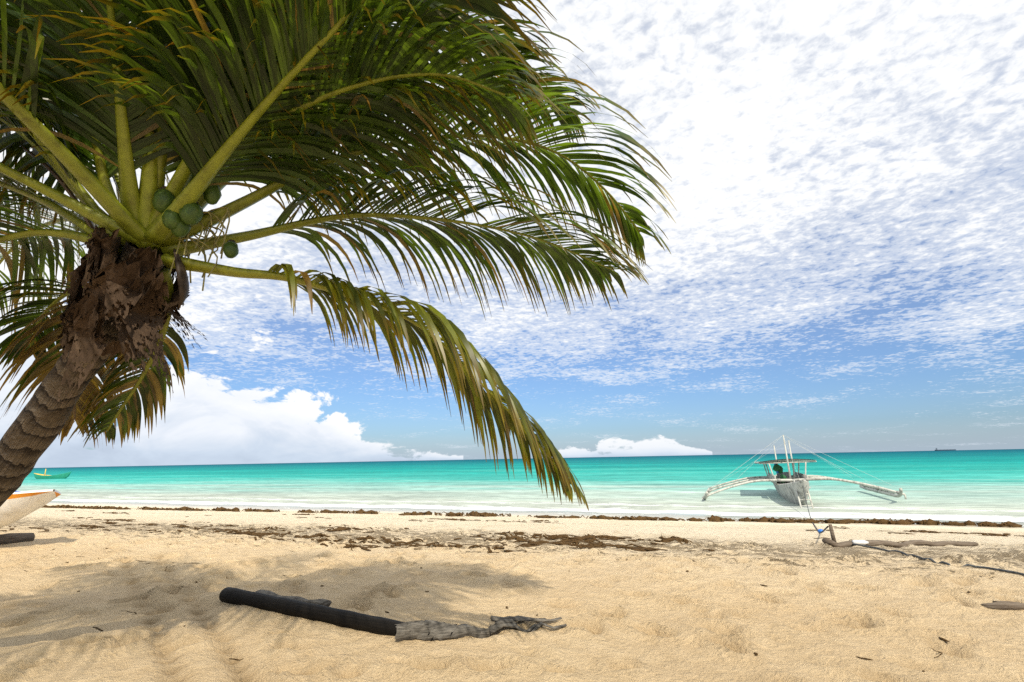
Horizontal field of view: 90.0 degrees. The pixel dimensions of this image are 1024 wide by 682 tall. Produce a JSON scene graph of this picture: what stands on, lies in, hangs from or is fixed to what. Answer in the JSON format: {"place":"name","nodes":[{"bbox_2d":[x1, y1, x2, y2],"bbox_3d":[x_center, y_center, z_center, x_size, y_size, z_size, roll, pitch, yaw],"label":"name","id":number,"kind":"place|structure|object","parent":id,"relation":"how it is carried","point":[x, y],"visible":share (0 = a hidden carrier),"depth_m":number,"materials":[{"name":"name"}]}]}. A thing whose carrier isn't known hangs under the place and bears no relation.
{"place":"outdoors","nodes":[
{"label":"outdoors","id":0,"kind":"place"},
{"bbox_2d":[0,502,1023,681],"bbox_3d":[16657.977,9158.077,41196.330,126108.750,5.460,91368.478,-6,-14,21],"label":"beach sand","id":1,"kind":"structure","parent":0,"point":[825,613],"depth_m":4.10,"materials":[{"name":"beige sand"}]},
{"bbox_2d":[0,489,60,527],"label":"boat","id":2,"kind":"object","parent":1,"relation":"on","point":[16,506],"visible":0.96,"depth_m":7.24,"materials":[{"name":"white wood"}]},
{"bbox_2d":[0,0,675,510],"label":"coconut palm tree","id":3,"kind":"object","parent":1,"relation":"on","point":[206,100],"visible":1,"depth_m":2.52,"materials":[{"name":"green plant"}]},
{"bbox_2d":[219,587,566,640],"bbox_3d":[-1.023,1.920,3.608,2.789,0.150,0.702,-6,-14,21],"label":"driftwood log","id":4,"kind":"object","parent":1,"relation":"on","point":[320,610],"visible":0.91,"depth_m":3.38,"materials":[{"name":"black wood"}]},
{"bbox_2d":[0,505,1023,671],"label":"seaweed wrack","id":5,"kind":"object","parent":1,"relation":"on","point":[575,539],"visible":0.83,"depth_m":10.06,"materials":[{"name":"brown plant"}]},
{"bbox_2d":[0,524,1023,609],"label":"driftwood","id":6,"kind":"object","parent":1,"relation":"on","point":[8,538],"visible":0.81,"depth_m":7.05,"materials":[{"name":"brown wood"}]},
{"bbox_2d":[0,0,1023,467],"label":"sky","id":7,"kind":"structure","parent":0,"point":[843,271],"materials":[{"name":"blue"}]},
{"bbox_2d":[16,449,1023,522],"bbox_3d":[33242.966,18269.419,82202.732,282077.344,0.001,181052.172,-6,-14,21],"label":"sea water","id":8,"kind":"structure","parent":0,"point":[973,484],"depth_m":36.64,"materials":[{"name":"teal liquid"}]},
{"bbox_2d":[34,469,71,478],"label":"boat","id":9,"kind":"object","parent":8,"relation":"on","point":[58,476],"visible":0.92,"depth_m":84.42,"materials":[{"name":"green wood"}]},
{"bbox_2d":[702,435,906,507],"bbox_3d":[11.792,5.489,21.899,6.970,2.840,10.425,-6,-14,21],"label":"outrigger boat","id":10,"kind":"object","parent":8,"relation":"on","point":[788,486],"visible":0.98,"depth_m":20.70,"materials":[{"name":"white paint"}]},
{"bbox_2d":[802,486,1023,575],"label":"mooring rope","id":11,"kind":"object","parent":10,"relation":"attached to","point":[863,543],"visible":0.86,"depth_m":6.08,"materials":[{"name":"fabric"}]},
{"bbox_2d":[49,500,1023,526],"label":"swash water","id":12,"kind":"structure","parent":0,"point":[581,511],"depth_m":17.28,"materials":[{"name":"liquid"}]}
]}

